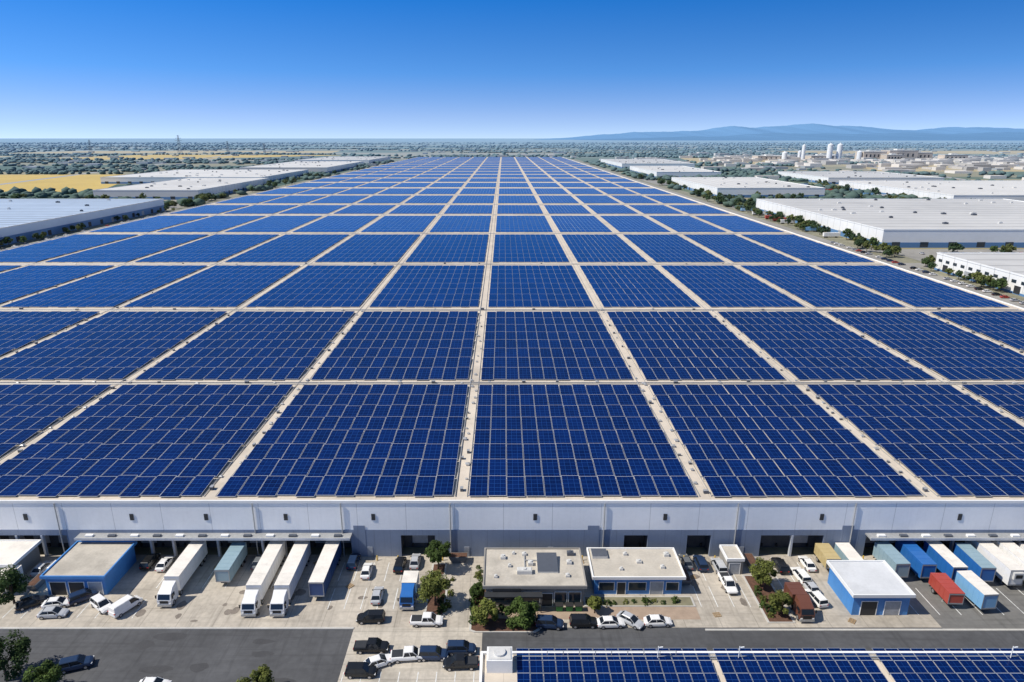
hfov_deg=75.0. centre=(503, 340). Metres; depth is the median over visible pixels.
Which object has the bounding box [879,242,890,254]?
tree
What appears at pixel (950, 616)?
asphalt lorry park
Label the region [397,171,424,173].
solar array
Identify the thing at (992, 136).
hills
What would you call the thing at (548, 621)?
parked suv
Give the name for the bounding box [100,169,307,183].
warehouse
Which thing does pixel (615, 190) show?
solar array
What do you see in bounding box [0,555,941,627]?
concrete yard
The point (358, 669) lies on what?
parked suv
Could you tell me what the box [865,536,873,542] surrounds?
dock door
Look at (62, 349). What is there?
solar array
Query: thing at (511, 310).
conduit pipe
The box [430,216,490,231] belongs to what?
solar array
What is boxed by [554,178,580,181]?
solar array
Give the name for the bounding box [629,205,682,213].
solar array
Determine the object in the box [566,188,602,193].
solar array
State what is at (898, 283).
solar array
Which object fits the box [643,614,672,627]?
parked car
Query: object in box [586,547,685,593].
building
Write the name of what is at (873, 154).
factory building
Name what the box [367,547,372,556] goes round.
door
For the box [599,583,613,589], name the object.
window
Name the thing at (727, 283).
solar array
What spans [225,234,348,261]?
solar array
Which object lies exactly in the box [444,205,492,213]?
solar array
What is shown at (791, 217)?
tree
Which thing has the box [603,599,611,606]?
shrub
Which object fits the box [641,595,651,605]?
shrub
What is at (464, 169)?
solar array
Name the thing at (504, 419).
solar array
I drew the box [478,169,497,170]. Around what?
solar array
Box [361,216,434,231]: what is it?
solar array
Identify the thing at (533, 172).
solar array
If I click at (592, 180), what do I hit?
solar array
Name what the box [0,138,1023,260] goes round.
ground
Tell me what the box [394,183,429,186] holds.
solar array
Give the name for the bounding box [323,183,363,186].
solar array
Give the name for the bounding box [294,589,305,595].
oil stain
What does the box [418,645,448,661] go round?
parked suv
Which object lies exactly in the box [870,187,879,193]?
tree
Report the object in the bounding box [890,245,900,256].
tree
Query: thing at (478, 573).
shrub
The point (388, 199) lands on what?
solar array
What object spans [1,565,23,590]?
semi trailer
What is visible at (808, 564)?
parked car
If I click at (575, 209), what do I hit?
solar array
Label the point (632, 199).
solar array
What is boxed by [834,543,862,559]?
semi trailer
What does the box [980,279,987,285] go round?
tree
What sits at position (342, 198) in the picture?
solar array
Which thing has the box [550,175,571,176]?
solar array
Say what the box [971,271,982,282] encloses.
tree
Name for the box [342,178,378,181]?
solar array
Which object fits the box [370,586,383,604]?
parked car
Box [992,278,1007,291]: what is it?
tree
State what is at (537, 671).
solar array
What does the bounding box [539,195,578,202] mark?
solar array
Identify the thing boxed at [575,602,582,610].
waste bin
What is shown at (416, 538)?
dock door
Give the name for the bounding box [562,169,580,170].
solar array
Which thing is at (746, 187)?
warehouse
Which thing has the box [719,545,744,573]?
building
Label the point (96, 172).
road
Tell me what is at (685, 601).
planting bed
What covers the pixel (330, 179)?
solar array
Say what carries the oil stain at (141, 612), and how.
on the concrete yard at (204, 607)
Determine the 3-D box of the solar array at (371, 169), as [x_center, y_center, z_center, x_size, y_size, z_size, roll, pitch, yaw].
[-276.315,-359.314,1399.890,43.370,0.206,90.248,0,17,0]
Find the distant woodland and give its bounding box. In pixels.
[0,142,1023,208]
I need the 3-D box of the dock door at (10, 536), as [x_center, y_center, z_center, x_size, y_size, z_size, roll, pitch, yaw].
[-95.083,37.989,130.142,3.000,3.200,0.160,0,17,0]
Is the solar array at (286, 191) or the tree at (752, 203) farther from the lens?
the solar array at (286, 191)
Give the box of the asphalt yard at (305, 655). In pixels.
[0,628,1023,681]
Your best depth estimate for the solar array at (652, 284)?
300.65 m
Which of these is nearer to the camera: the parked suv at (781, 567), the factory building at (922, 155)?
the parked suv at (781, 567)
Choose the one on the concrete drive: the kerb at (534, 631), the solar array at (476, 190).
the kerb at (534, 631)
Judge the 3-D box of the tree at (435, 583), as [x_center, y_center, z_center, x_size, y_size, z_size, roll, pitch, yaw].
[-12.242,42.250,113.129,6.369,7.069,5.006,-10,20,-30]
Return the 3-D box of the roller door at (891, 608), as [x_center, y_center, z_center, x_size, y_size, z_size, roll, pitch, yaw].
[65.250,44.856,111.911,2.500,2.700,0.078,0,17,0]
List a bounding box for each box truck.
[397,571,418,609]
[783,582,816,621]
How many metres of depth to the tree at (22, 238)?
500.32 m
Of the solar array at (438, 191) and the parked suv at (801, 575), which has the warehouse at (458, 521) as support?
the solar array at (438, 191)
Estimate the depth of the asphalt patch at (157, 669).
100.86 m
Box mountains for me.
[537,123,1023,139]
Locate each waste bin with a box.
[555,602,562,610]
[565,602,573,610]
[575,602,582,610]
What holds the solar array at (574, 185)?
on the warehouse at (458, 521)
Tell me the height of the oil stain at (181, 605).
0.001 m
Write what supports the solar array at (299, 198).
on the warehouse at (458, 521)
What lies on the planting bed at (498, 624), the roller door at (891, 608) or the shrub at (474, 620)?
the shrub at (474, 620)
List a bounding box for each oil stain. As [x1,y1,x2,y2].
[135,609,145,616]
[176,601,186,609]
[224,609,231,614]
[230,607,239,613]
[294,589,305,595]
[691,580,698,586]
[740,598,747,605]
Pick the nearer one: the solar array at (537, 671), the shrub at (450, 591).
the solar array at (537, 671)
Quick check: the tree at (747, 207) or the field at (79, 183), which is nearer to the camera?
the tree at (747, 207)
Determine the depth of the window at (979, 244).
486.49 m
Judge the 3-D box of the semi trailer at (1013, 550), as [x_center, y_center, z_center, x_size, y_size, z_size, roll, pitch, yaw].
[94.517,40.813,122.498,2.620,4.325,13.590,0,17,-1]
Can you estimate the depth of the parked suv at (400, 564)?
123.10 m
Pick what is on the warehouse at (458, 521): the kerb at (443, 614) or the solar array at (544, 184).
the solar array at (544, 184)
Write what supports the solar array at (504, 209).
on the warehouse at (458, 521)
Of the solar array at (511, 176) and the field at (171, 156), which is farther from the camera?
the field at (171, 156)
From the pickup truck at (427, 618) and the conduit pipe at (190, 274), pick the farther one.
the conduit pipe at (190, 274)
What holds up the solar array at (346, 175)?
on the warehouse at (458, 521)
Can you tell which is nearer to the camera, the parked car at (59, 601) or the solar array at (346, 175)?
the parked car at (59, 601)
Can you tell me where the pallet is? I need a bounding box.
[712,612,721,616]
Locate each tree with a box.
[0,563,30,604]
[0,629,31,681]
[2,237,12,243]
[19,236,26,242]
[21,659,65,681]
[32,233,40,239]
[77,222,85,228]
[101,194,109,198]
[169,201,177,205]
[181,199,187,206]
[200,195,207,200]
[236,664,274,681]
[417,569,450,605]
[424,540,450,569]
[468,581,484,597]
[471,597,498,625]
[503,596,540,629]
[587,596,602,612]
[745,205,751,210]
[748,201,755,206]
[748,557,777,585]
[755,209,762,214]
[768,589,793,614]
[770,213,777,219]
[786,214,796,219]
[795,215,803,221]
[810,222,820,227]
[821,225,830,233]
[843,228,853,239]
[850,233,861,238]
[854,239,863,248]
[863,241,870,251]
[868,237,879,249]
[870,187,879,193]
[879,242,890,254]
[883,249,892,256]
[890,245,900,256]
[921,258,929,264]
[926,255,935,261]
[928,262,937,268]
[945,268,954,275]
[952,242,964,250]
[954,270,962,277]
[966,273,974,281]
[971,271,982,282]
[975,275,989,286]
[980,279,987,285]
[986,274,994,287]
[986,280,998,289]
[990,246,998,251]
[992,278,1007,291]
[1000,243,1016,251]
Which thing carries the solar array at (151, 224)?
on the warehouse at (458, 521)
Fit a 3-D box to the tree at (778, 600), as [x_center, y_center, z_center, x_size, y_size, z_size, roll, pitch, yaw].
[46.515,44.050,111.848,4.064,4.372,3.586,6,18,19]
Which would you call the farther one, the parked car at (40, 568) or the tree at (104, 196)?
the tree at (104, 196)
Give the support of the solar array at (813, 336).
on the warehouse at (458, 521)
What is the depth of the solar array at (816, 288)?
300.64 m
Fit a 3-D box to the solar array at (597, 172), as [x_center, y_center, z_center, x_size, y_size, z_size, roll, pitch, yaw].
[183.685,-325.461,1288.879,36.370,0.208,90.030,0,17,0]
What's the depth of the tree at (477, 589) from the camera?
114.92 m
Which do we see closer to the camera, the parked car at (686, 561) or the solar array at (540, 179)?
the parked car at (686, 561)
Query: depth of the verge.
360.53 m
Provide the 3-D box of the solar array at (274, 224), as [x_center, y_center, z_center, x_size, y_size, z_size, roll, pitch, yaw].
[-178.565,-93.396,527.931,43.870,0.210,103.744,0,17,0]
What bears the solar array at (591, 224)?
on the warehouse at (458, 521)
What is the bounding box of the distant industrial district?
[497,152,1023,179]
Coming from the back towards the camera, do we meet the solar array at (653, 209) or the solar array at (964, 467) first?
the solar array at (653, 209)
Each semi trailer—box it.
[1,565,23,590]
[214,542,247,582]
[308,541,341,597]
[780,219,794,223]
[805,227,818,231]
[814,543,840,569]
[823,232,840,237]
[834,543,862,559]
[872,541,910,577]
[894,541,936,578]
[923,541,967,581]
[928,573,964,604]
[953,543,996,582]
[955,570,998,609]
[965,541,1023,585]
[991,541,1023,567]
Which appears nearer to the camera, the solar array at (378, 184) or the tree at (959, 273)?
the tree at (959, 273)
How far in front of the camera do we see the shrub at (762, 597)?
115.54 m
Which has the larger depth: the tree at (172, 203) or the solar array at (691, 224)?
the tree at (172, 203)
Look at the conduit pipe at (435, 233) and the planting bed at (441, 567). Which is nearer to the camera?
the planting bed at (441, 567)
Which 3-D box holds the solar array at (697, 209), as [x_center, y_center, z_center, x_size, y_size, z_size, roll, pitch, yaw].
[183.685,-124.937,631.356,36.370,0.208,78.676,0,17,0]
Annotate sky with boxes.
[0,0,1023,137]
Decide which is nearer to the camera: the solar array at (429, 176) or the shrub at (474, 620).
the shrub at (474, 620)
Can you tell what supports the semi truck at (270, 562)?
on the concrete yard at (204, 607)
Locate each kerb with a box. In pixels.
[0,627,353,628]
[424,589,447,615]
[431,564,446,575]
[469,599,539,632]
[583,596,695,606]
[705,629,1023,630]
[742,575,795,622]
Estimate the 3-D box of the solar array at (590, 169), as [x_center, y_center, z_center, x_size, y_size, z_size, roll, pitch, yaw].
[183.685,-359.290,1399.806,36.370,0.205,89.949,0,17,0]
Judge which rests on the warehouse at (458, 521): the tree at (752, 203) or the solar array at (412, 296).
the solar array at (412, 296)
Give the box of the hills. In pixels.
[587,132,1023,140]
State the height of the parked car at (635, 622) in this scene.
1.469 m
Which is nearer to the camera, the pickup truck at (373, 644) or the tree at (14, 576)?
the pickup truck at (373, 644)
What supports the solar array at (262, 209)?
on the warehouse at (458, 521)
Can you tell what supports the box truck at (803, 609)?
on the concrete yard at (204, 607)
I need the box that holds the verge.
[0,159,1023,554]
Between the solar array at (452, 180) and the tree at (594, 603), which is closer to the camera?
the tree at (594, 603)
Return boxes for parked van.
[107,594,142,617]
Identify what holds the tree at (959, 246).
on the ground at (974, 175)
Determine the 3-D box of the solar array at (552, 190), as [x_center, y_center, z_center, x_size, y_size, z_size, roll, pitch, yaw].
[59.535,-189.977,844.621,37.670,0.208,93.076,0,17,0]
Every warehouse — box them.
[0,157,1023,556]
[0,199,164,245]
[93,178,268,199]
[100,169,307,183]
[239,161,363,172]
[295,156,390,163]
[601,159,694,167]
[630,166,720,176]
[671,177,824,197]
[756,198,1023,247]
[778,171,944,183]
[839,180,1023,200]
[934,252,1023,296]
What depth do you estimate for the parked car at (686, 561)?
124.41 m
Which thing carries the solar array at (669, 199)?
on the warehouse at (458, 521)
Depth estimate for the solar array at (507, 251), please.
405.91 m
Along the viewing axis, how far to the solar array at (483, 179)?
1052.12 m
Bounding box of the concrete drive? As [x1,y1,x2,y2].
[338,628,481,681]
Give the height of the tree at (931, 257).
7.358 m
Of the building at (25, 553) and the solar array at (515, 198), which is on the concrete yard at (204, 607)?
the building at (25, 553)
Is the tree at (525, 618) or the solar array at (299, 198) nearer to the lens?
the tree at (525, 618)
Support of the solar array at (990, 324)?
on the warehouse at (458, 521)
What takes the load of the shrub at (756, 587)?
on the planting bed at (767, 590)
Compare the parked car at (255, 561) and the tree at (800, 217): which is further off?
the tree at (800, 217)
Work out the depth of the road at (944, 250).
475.35 m
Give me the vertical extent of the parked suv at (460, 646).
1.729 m
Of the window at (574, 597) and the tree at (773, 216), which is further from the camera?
the tree at (773, 216)
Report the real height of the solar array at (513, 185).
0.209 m
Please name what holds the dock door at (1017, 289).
in the warehouse at (1008, 267)
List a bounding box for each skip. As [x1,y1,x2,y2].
[27,573,45,589]
[449,552,467,562]
[743,553,756,567]
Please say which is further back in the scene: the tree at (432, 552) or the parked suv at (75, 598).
the tree at (432, 552)
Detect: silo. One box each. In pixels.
[782,151,787,158]
[801,144,805,159]
[826,143,832,158]
[836,143,842,158]
[856,150,861,158]
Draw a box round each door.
[8,535,24,538]
[33,535,50,542]
[49,582,66,594]
[58,535,67,542]
[68,582,83,592]
[88,582,102,594]
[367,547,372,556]
[412,535,427,542]
[464,547,468,556]
[542,594,552,605]
[617,583,625,593]
[650,582,662,593]
[729,564,739,573]
[793,535,807,542]
[860,602,877,614]
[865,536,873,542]
[884,602,900,614]
[1013,285,1020,294]
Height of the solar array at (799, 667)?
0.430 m
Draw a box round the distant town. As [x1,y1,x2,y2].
[2,142,1023,169]
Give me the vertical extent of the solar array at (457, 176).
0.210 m
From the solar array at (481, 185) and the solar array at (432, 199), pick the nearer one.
the solar array at (432, 199)
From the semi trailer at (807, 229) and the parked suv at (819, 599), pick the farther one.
the semi trailer at (807, 229)
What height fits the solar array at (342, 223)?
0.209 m
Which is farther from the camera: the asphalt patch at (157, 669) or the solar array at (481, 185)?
the solar array at (481, 185)
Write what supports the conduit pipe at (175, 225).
on the warehouse at (458, 521)
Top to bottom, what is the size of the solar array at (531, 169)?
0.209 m
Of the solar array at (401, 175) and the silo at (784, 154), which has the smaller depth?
the solar array at (401, 175)
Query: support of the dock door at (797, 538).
in the warehouse at (458, 521)
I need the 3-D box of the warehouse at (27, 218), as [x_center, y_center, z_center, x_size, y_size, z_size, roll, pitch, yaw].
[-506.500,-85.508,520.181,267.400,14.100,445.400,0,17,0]
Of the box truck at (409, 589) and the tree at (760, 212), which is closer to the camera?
the box truck at (409, 589)
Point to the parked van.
(120, 607)
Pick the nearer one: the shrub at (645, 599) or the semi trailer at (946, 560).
the shrub at (645, 599)
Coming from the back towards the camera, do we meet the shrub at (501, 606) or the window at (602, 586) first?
the window at (602, 586)
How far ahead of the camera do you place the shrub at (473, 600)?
114.52 m
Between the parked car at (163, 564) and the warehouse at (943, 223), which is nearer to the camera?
the parked car at (163, 564)
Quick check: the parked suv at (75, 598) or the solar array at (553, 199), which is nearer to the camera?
the parked suv at (75, 598)
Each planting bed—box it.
[426,590,445,613]
[433,564,444,573]
[471,590,537,630]
[585,597,693,605]
[745,576,792,621]
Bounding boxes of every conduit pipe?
[0,157,443,306]
[0,158,425,273]
[0,162,446,357]
[0,162,464,458]
[0,309,1020,310]
[0,382,1023,382]
[80,233,790,233]
[203,168,477,496]
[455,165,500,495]
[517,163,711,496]
[538,167,936,495]
[541,158,1023,426]
[555,159,1023,354]
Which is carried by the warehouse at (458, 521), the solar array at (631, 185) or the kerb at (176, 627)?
the solar array at (631, 185)
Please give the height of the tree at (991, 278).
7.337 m
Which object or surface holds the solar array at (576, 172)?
on the warehouse at (458, 521)
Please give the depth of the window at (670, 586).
116.97 m
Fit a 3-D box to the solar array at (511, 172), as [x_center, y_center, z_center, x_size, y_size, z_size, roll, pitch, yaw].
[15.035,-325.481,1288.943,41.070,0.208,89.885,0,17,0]
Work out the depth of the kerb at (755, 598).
114.45 m
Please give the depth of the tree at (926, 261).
413.34 m
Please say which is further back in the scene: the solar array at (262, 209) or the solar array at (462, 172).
the solar array at (462, 172)
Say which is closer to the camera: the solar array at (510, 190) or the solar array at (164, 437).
the solar array at (164, 437)
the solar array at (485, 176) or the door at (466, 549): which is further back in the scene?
the solar array at (485, 176)
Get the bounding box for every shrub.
[436,603,446,612]
[443,599,451,607]
[447,589,453,595]
[468,616,476,624]
[469,596,479,605]
[473,570,481,578]
[497,604,504,614]
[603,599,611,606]
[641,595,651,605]
[671,596,679,603]
[754,585,761,591]
[759,594,767,601]
[759,600,767,607]
[764,604,775,613]
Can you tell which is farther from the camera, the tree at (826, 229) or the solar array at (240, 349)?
the tree at (826, 229)
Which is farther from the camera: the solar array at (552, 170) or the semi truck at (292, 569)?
the solar array at (552, 170)
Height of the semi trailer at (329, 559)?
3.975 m
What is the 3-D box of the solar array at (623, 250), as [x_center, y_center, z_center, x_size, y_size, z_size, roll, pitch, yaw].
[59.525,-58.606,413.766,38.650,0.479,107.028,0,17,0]
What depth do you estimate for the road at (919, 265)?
419.57 m
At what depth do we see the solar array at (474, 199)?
728.75 m
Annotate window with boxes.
[490,598,515,602]
[523,598,539,602]
[555,592,566,602]
[569,592,580,602]
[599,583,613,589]
[629,583,645,589]
[666,583,678,589]
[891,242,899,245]
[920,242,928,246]
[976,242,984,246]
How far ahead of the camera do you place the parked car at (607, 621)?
109.05 m
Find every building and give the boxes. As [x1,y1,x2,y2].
[0,539,41,574]
[39,541,136,594]
[479,646,1023,681]
[483,548,586,609]
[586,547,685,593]
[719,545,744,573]
[752,154,781,159]
[805,154,833,158]
[826,560,915,614]
[854,150,886,158]
[880,153,903,158]
[881,149,918,157]
[918,151,932,158]
[938,153,967,158]
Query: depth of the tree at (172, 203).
750.18 m
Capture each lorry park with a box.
[164,200,212,208]
[636,178,668,184]
[895,252,936,262]
[901,568,1023,628]
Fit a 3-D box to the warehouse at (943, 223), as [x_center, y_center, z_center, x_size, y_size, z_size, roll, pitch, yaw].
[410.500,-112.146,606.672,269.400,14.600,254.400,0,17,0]
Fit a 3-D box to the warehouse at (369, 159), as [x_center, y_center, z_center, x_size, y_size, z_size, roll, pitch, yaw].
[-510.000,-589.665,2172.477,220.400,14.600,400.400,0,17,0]
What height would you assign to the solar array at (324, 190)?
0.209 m
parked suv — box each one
[58,654,94,674]
[67,588,99,605]
[89,593,110,613]
[139,553,160,569]
[344,661,377,678]
[346,553,360,569]
[356,609,385,624]
[393,556,406,572]
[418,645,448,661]
[446,639,476,655]
[535,614,563,630]
[569,613,597,628]
[693,555,708,571]
[711,558,727,573]
[771,557,789,573]
[790,567,811,584]
[805,589,828,607]
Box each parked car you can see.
[15,595,48,610]
[30,560,53,576]
[36,606,69,619]
[40,596,69,608]
[139,677,171,681]
[155,556,174,571]
[250,554,262,569]
[360,563,372,578]
[363,653,393,667]
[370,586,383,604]
[409,553,420,568]
[597,615,625,629]
[616,610,644,629]
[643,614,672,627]
[679,554,693,569]
[798,556,816,571]
[801,581,820,591]
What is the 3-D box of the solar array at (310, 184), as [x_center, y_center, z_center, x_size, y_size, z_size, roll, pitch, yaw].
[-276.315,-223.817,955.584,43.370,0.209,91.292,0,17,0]
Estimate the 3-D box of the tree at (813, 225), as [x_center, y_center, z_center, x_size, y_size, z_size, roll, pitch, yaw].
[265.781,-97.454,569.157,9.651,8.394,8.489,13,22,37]
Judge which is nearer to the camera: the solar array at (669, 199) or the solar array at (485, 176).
the solar array at (669, 199)
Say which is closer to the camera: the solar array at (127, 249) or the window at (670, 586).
the window at (670, 586)
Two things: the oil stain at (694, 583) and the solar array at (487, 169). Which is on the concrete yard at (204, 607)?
the oil stain at (694, 583)
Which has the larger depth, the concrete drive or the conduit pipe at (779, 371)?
the conduit pipe at (779, 371)
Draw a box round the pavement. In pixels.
[497,607,700,618]
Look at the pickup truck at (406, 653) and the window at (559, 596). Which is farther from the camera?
the window at (559, 596)
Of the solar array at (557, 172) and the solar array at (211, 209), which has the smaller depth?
the solar array at (211, 209)
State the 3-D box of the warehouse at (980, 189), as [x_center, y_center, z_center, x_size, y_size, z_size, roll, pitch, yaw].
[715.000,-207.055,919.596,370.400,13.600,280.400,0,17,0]
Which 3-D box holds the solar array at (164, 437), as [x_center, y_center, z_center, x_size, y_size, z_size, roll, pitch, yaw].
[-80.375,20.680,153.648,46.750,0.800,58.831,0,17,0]
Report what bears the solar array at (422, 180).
on the warehouse at (458, 521)
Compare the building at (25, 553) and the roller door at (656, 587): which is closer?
the roller door at (656, 587)
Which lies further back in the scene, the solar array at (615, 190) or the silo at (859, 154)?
the silo at (859, 154)
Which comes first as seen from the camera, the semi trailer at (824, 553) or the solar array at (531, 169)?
the semi trailer at (824, 553)
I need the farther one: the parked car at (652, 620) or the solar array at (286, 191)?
the solar array at (286, 191)
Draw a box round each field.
[0,174,126,191]
[8,151,337,153]
[60,155,333,159]
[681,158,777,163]
[782,151,1023,153]
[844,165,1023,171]
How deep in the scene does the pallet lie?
112.28 m
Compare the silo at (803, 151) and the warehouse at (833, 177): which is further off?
the silo at (803, 151)
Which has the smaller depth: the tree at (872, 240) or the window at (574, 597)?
the window at (574, 597)
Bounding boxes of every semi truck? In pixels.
[155,541,207,606]
[239,541,285,616]
[267,541,310,616]
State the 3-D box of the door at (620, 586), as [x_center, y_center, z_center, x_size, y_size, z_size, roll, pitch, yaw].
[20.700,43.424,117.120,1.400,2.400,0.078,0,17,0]
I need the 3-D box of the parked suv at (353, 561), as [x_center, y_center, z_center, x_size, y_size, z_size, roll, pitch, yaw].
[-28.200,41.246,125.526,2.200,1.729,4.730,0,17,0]
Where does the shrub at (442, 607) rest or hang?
on the planting bed at (431, 607)
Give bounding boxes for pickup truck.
[353,637,389,654]
[390,645,421,663]
[409,612,443,627]
[443,653,478,671]
[717,572,737,594]
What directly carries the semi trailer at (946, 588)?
on the asphalt lorry park at (950, 616)
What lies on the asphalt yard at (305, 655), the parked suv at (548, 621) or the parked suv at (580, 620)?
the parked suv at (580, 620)
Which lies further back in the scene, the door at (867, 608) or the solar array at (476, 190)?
the solar array at (476, 190)
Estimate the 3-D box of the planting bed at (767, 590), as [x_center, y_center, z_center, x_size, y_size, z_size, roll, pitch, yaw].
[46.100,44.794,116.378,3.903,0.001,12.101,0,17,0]
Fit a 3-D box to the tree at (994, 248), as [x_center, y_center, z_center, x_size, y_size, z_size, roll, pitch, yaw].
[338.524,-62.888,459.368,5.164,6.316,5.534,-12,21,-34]
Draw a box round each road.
[0,149,275,184]
[564,157,712,157]
[573,160,1023,307]
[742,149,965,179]
[860,249,1023,251]
[904,263,934,267]
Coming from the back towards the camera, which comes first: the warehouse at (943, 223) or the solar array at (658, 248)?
the warehouse at (943, 223)
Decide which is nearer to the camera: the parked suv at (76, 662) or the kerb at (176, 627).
the parked suv at (76, 662)
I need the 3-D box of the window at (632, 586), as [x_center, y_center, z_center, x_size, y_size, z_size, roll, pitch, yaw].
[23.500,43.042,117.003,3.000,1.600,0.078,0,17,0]
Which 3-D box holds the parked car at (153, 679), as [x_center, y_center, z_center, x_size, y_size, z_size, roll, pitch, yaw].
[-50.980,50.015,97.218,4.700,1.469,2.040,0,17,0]
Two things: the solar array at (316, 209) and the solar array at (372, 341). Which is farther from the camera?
the solar array at (316, 209)
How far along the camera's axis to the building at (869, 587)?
113.52 m
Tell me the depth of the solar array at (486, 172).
1292.92 m
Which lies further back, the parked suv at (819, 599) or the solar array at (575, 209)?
the solar array at (575, 209)
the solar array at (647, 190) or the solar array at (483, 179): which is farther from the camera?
the solar array at (483, 179)
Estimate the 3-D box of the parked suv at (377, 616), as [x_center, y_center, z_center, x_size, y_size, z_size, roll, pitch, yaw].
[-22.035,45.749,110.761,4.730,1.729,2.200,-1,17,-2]
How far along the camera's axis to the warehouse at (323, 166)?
1604.09 m
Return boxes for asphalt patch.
[138,665,172,673]
[153,633,186,640]
[190,663,208,672]
[250,678,295,681]
[252,639,275,644]
[252,651,273,656]
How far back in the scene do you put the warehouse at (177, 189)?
912.66 m
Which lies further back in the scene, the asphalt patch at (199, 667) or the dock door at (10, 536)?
the dock door at (10, 536)
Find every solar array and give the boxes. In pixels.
[0,234,137,261]
[0,265,21,270]
[0,265,113,302]
[0,311,99,355]
[0,311,226,379]
[0,384,111,455]
[0,384,292,496]
[1,265,206,306]
[46,234,208,261]
[90,216,206,231]
[124,265,299,306]
[134,311,354,379]
[136,234,278,261]
[157,216,263,231]
[169,205,247,213]
[216,384,468,496]
[217,195,284,202]
[223,205,296,213]
[225,216,320,231]
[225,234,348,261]
[246,265,393,306]
[257,188,311,193]
[264,195,326,202]
[278,205,345,213]
[288,183,330,186]
[293,216,377,231]
[297,188,348,193]
[310,178,349,181]
[310,311,477,379]
[311,195,368,202]
[315,234,419,261]
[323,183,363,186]
[332,175,360,176]
[333,205,394,213]
[338,188,385,193]
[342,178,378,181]
[345,171,375,173]
[358,183,396,186]
[358,195,410,202]
[359,169,383,170]
[360,175,387,176]
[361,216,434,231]
[369,265,483,306]
[371,171,399,173]
[373,178,408,181]
[378,188,421,193]
[382,169,406,170]
[388,175,415,176]
[388,205,444,213]
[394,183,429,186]
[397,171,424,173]
[405,178,437,181]
[405,195,453,202]
[406,169,429,170]
[406,234,487,261]
[416,175,442,176]
[419,188,459,193]
[423,171,448,173]
[429,183,463,186]
[430,169,452,170]
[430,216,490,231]
[437,178,467,181]
[444,175,470,176]
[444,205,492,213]
[449,171,473,173]
[452,195,493,202]
[454,169,475,170]
[459,188,494,193]
[465,183,495,186]
[468,384,697,496]
[469,178,496,181]
[473,175,496,176]
[475,171,497,173]
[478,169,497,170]
[480,311,633,379]
[488,265,592,306]
[493,234,568,261]
[496,216,552,231]
[497,205,542,213]
[498,195,536,202]
[499,183,528,186]
[499,188,532,193]
[500,171,521,173]
[500,175,523,176]
[500,178,525,181]
[501,169,520,170]
[516,648,719,681]
[522,169,540,170]
[524,171,544,173]
[526,175,547,176]
[528,178,553,181]
[531,183,559,186]
[534,188,567,193]
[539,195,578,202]
[543,169,561,170]
[544,205,590,213]
[545,171,566,173]
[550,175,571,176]
[551,216,611,231]
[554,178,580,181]
[560,183,589,186]
[561,234,646,261]
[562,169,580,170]
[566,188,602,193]
[568,171,587,173]
[574,175,594,176]
[576,195,618,202]
[579,178,606,181]
[580,265,699,306]
[581,169,600,170]
[586,171,609,173]
[587,205,637,213]
[588,183,618,186]
[596,175,618,176]
[598,188,635,193]
[601,216,669,231]
[603,178,633,181]
[606,311,785,379]
[611,195,656,202]
[615,183,648,186]
[623,234,723,261]
[628,188,669,193]
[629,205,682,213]
[645,195,696,202]
[649,384,922,496]
[650,216,725,231]
[661,265,804,306]
[669,205,729,213]
[683,234,797,261]
[696,216,783,231]
[713,648,887,681]
[717,311,935,379]
[740,265,904,306]
[741,234,873,261]
[806,384,1023,496]
[816,265,1008,306]
[826,311,1023,379]
[872,648,1023,681]
[930,311,1023,350]
[962,384,1023,420]
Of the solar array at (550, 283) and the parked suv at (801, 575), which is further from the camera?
the solar array at (550, 283)
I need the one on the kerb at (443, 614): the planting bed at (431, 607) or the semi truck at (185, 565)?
the planting bed at (431, 607)
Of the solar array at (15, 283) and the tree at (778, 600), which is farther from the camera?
the solar array at (15, 283)
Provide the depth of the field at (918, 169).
1684.78 m
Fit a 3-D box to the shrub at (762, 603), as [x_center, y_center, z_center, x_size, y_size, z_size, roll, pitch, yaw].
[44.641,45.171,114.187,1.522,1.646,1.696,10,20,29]

